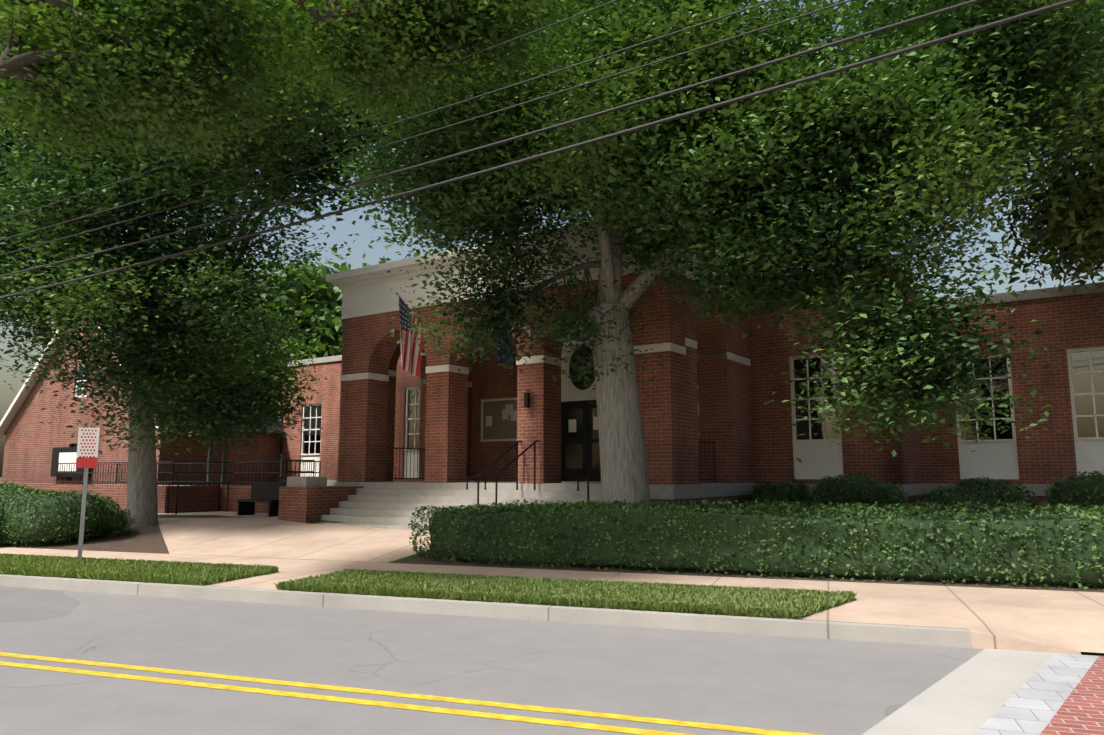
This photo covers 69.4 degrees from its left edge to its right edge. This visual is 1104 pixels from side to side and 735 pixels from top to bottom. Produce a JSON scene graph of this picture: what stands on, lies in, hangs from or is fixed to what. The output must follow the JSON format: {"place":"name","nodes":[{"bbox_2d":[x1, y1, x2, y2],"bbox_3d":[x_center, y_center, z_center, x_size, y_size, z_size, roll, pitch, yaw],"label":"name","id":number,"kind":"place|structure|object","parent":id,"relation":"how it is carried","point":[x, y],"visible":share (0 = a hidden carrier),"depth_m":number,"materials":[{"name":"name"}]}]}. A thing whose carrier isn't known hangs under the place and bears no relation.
{"place":"outdoors","nodes":[
{"label":"outdoors","id":0,"kind":"place"},
{"bbox_2d":[77,423,91,561],"bbox_3d":[-7.786,2.204,13.259,0.060,2.550,0.035,3,-8,-19],"label":"sign post","id":1,"kind":"object","parent":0,"point":[82,517],"visible":0.64,"depth_m":13.22,"materials":[{"name":"grey metal"}]},
{"bbox_2d":[76,427,99,467],"bbox_3d":[-7.778,1.343,13.351,0.310,0.680,0.011,3,-8,-19],"label":"sign plate","id":2,"kind":"object","parent":1,"relation":"attached to","point":[88,442],"depth_m":13.35,"materials":[{"name":"white metal"}]},
{"bbox_2d":[0,0,368,526],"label":"tree","id":3,"kind":"object","parent":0,"point":[209,294],"depth_m":17.98,"materials":[{"name":"green plant"}]},
{"bbox_2d":[205,572,319,589],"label":"walkway","id":4,"kind":"structure","parent":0,"point":[267,581],"depth_m":11.22,"materials":[{"name":"beige concrete"}]},
{"bbox_2d":[221,245,366,359],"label":"tree","id":5,"kind":"object","parent":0,"point":[327,312],"depth_m":70.49,"materials":[{"name":"green plant"}]},
{"bbox_2d":[158,511,430,562],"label":"plaza","id":6,"kind":"structure","parent":0,"point":[262,535],"depth_m":16.19,"materials":[{"name":"beige concrete"}]},
{"bbox_2d":[0,0,598,175],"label":"tree","id":7,"kind":"object","parent":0,"point":[140,81],"depth_m":10.50,"materials":[{"name":"green plant"}]},
{"bbox_2d":[0,0,617,220],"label":"cable","id":8,"kind":"object","parent":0,"point":[343,102],"visible":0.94,"depth_m":10.85,"materials":[{"name":"black plastic"}]},
{"bbox_2d":[0,0,775,239],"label":"cable","id":9,"kind":"object","parent":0,"point":[429,111],"visible":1,"depth_m":9.73,"materials":[{"name":"black plastic"}]},
{"bbox_2d":[399,298,422,376],"bbox_3d":[-3.242,-0.693,18.275,0.204,1.781,0.828,-5,-9,33],"label":"us flag","id":10,"kind":"object","parent":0,"point":[411,362],"visible":0.9,"depth_m":18.21,"materials":[{"name":"multicoloured fabric"}]},
{"bbox_2d":[0,0,853,254],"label":"cable","id":11,"kind":"object","parent":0,"point":[825,8],"visible":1,"depth_m":9.30,"materials":[{"name":"black plastic"}]},
{"bbox_2d":[0,0,982,276],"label":"cable","id":12,"kind":"object","parent":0,"point":[546,128],"visible":1,"depth_m":8.71,"materials":[{"name":"black plastic"}]},
{"bbox_2d":[0,586,983,734],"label":"road","id":13,"kind":"structure","parent":0,"point":[819,686],"depth_m":6.73,"materials":[{"name":"grey asphalt"}]},
{"bbox_2d":[0,661,693,734],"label":"yellow line","id":14,"kind":"object","parent":13,"relation":"on","point":[426,708],"depth_m":5.83,"materials":[{"name":"paint"}]},
{"bbox_2d":[0,652,818,734],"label":"yellow line","id":15,"kind":"object","parent":13,"relation":"on","point":[567,711],"depth_m":5.91,"materials":[{"name":"paint"}]},
{"bbox_2d":[862,649,1054,734],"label":"cross band","id":16,"kind":"object","parent":13,"relation":"on","point":[973,695],"visible":1,"depth_m":5.96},
{"bbox_2d":[973,653,1103,734],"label":"crosswalk","id":17,"kind":"structure","parent":13,"relation":"on","point":[1033,703],"depth_m":5.78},
{"bbox_2d":[494,289,513,366],"bbox_3d":[-0.998,-0.891,16.792,0.206,1.781,0.828,-5,-9,33],"label":"flag","id":18,"kind":"object","parent":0,"point":[501,360],"visible":0.29,"depth_m":16.77,"materials":[{"name":"blue"}]},
{"bbox_2d":[0,0,1082,298],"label":"cable","id":19,"kind":"object","parent":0,"point":[918,46],"visible":1,"depth_m":8.37,"materials":[{"name":"black plastic"}]},
{"bbox_2d":[0,547,1103,611],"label":"sidewalk","id":20,"kind":"structure","parent":0,"point":[1025,598],"depth_m":11.22,"materials":[{"name":"beige concrete"}]},
{"label":"grass strip","id":21,"kind":"object","parent":20,"relation":"on","visible":0},
{"bbox_2d":[0,553,278,584],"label":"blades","id":22,"kind":"object","parent":21,"relation":"on","point":[171,572],"visible":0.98,"depth_m":11.98,"materials":[{"name":"green plant"}]},
{"label":"grass strip","id":23,"kind":"object","parent":20,"relation":"on","visible":0},
{"bbox_2d":[274,568,856,618],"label":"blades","id":24,"kind":"object","parent":23,"relation":"on","point":[792,603],"visible":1,"depth_m":9.67,"materials":[{"name":"green plant"}]},
{"bbox_2d":[0,477,1103,655],"bbox_3d":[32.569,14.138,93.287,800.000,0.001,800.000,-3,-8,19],"label":"ground","id":25,"kind":"structure","parent":0,"point":[1092,653],"depth_m":10.15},
{"bbox_2d":[2,320,281,484],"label":"brick building","id":26,"kind":"structure","parent":25,"relation":"on","point":[31,442],"depth_m":30.91,"materials":[{"name":"red brick"}]},
{"bbox_2d":[50,447,91,476],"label":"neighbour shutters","id":27,"kind":"object","parent":26,"relation":"attached to","point":[56,451],"visible":0.5,"depth_m":30.17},
{"bbox_2d":[0,326,166,470],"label":"trim","id":28,"kind":"structure","parent":26,"relation":"attached to","point":[14,408],"depth_m":31.84,"materials":[{"name":"white paint"}]},
{"bbox_2d":[4,312,293,433],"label":"neighbour roof","id":29,"kind":"structure","parent":26,"relation":"attached to","point":[275,428],"depth_m":31.78,"materials":[{"name":"grey"}]},
{"bbox_2d":[157,250,321,348],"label":"tree","id":30,"kind":"object","parent":25,"relation":"on","point":[254,283],"visible":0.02,"depth_m":76.15,"materials":[{"name":"green plant"}]},
{"bbox_2d":[155,292,327,484],"bbox_3d":[-11.037,1.229,26.670,6.990,7.530,7.418,-3,-8,19],"label":"tree","id":31,"kind":"object","parent":25,"relation":"on","point":[287,351],"depth_m":26.49,"materials":[{"name":"green plant"}]},
{"bbox_2d":[154,304,330,484],"bbox_3d":[-10.827,1.266,26.821,6.794,7.496,6.448,-3,-8,19],"label":"tree","id":32,"kind":"object","parent":25,"relation":"on","point":[283,363],"depth_m":26.68,"materials":[{"name":"green plant"}]},
{"bbox_2d":[324,252,418,355],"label":"tree","id":33,"kind":"object","parent":25,"relation":"on","point":[384,260],"depth_m":78.48,"materials":[{"name":"green plant"}]},
{"bbox_2d":[0,574,971,647],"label":"kerb","id":34,"kind":"structure","parent":25,"relation":"on","point":[921,635],"depth_m":9.10,"materials":[{"name":"grey concrete"}]},
{"bbox_2d":[408,499,1103,590],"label":"hedge","id":35,"kind":"object","parent":25,"relation":"on","point":[1089,575],"depth_m":11.73,"materials":[{"name":"green plant"}]},
{"bbox_2d":[799,600,1103,654],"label":"crossing ramp","id":36,"kind":"structure","parent":25,"relation":"on","point":[1044,630],"depth_m":8.27,"materials":[{"name":"beige concrete"}]},
{"bbox_2d":[0,0,1103,476],"label":"sky","id":37,"kind":"structure","parent":0,"point":[344,228],"materials":[{"name":"blue"}]},
{"bbox_2d":[14,514,1103,592],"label":"ground","id":38,"kind":"structure","parent":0,"point":[405,559],"depth_m":14.45,"materials":[{"name":"beige concrete"}]},
{"bbox_2d":[0,482,59,490],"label":"garden wall","id":39,"kind":"structure","parent":38,"relation":"on","point":[43,486],"depth_m":25.64,"materials":[{"name":"red brick"}]},
{"bbox_2d":[1,524,168,553],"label":"mulch","id":40,"kind":"object","parent":38,"relation":"on","point":[147,539],"visible":0.09,"depth_m":16.49,"materials":[{"name":"brown soil"}]},
{"bbox_2d":[0,499,13,546],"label":"shrub","id":41,"kind":"object","parent":40,"relation":"on","point":[2,507],"depth_m":16.63,"materials":[{"name":"green plant"}]},
{"bbox_2d":[0,481,133,546],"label":"shrub","id":42,"kind":"object","parent":40,"relation":"on","point":[95,510],"depth_m":16.53,"materials":[{"name":"green plant"}]},
{"bbox_2d":[0,93,175,349],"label":"tree","id":43,"kind":"object","parent":38,"relation":"on","point":[10,144],"depth_m":42.84,"materials":[{"name":"green plant"}]},
{"bbox_2d":[118,27,443,303],"bbox_3d":[-12.783,-7.493,39.170,19.408,28.126,16.563,-3,-8,19],"label":"tree","id":44,"kind":"object","parent":38,"relation":"on","point":[303,179],"depth_m":38.63,"materials":[{"name":"green plant"}]},
{"bbox_2d":[401,0,626,239],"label":"tree","id":45,"kind":"object","parent":38,"relation":"on","point":[545,16],"depth_m":44.26,"materials":[{"name":"green plant"}]},
{"bbox_2d":[289,0,1103,505],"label":"oak","id":46,"kind":"object","parent":38,"relation":"on","point":[921,98],"depth_m":12.22,"materials":[{"name":"green plant"}]},
{"bbox_2d":[405,551,1103,591],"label":"hedge bed","id":47,"kind":"object","parent":38,"relation":"on","point":[420,560],"visible":0.04,"depth_m":11.67,"materials":[{"name":"brown soil"}]},
{"bbox_2d":[752,478,811,505],"bbox_3d":[5.085,3.099,17.679,1.334,1.268,1.624,-3,-8,19],"label":"foundation shrub","id":48,"kind":"object","parent":38,"relation":"on","point":[796,491],"depth_m":17.33,"materials":[{"name":"green plant"}]},
{"bbox_2d":[818,0,1101,161],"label":"tree","id":49,"kind":"object","parent":38,"relation":"on","point":[868,22],"visible":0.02,"depth_m":28.81,"materials":[{"name":"green plant"}]},
{"bbox_2d":[961,0,1103,312],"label":"magnolia","id":50,"kind":"object","parent":38,"relation":"on","point":[1055,218],"depth_m":15.45,"materials":[{"name":"green plant"}]},
{"bbox_2d":[50,265,1103,531],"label":"building","id":51,"kind":"structure","parent":0,"point":[742,423],"depth_m":18.45,"materials":[{"name":"red brick"}]},
{"bbox_2d":[56,390,715,516],"bbox_3d":[-5.556,2.550,22.205,20.085,3.130,6.545,-5,-9,33],"label":"building ironwork","id":52,"kind":"object","parent":51,"relation":"attached to","point":[268,492],"visible":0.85,"depth_m":21.77,"materials":[{"name":"black metal"}]},
{"bbox_2d":[395,292,438,346],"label":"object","id":53,"kind":"object","parent":51,"relation":"attached to","point":[436,340],"visible":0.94,"depth_m":18.52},
{"bbox_2d":[495,282,531,336],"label":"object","id":54,"kind":"object","parent":51,"relation":"attached to","point":[530,331],"visible":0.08,"depth_m":17.50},
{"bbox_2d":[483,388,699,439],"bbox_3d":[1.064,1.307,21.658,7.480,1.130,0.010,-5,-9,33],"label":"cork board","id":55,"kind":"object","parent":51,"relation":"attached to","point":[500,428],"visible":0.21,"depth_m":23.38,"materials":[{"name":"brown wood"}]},
{"bbox_2d":[486,403,698,425],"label":"board papers","id":56,"kind":"object","parent":55,"relation":"attached to","point":[507,410],"visible":0.48,"depth_m":23.23,"materials":[{"name":"white paper"}]},
{"bbox_2d":[279,211,1103,478],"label":"building trim","id":57,"kind":"structure","parent":51,"relation":"attached to","point":[366,291],"depth_m":18.62,"materials":[{"name":"white paint"}]},
{"bbox_2d":[566,408,599,468],"bbox_3d":[0.967,1.936,21.836,1.400,1.650,0.015,-5,-9,34],"label":"door glass","id":58,"kind":"object","parent":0,"point":[574,455],"visible":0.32,"depth_m":22.00,"materials":[{"name":"black glass"}]},
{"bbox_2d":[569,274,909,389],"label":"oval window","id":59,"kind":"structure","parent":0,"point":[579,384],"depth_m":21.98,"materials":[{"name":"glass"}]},
{"bbox_2d":[809,472,908,509],"bbox_3d":[6.323,2.902,16.586,2.125,1.463,1.646,-3,-8,19],"label":"foundation shrub","id":60,"kind":"object","parent":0,"point":[844,495],"depth_m":16.07,"materials":[{"name":"green plant"}]},
{"bbox_2d":[910,476,1041,508],"bbox_3d":[8.987,2.998,16.918,2.642,1.379,1.645,-3,-8,19],"label":"foundation shrub","id":61,"kind":"object","parent":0,"point":[957,496],"depth_m":16.60,"materials":[{"name":"green plant"}]},
{"bbox_2d":[1044,471,1103,510],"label":"foundation shrub","id":62,"kind":"object","parent":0,"point":[1082,495],"depth_m":15.27,"materials":[{"name":"green plant"}]}
]}

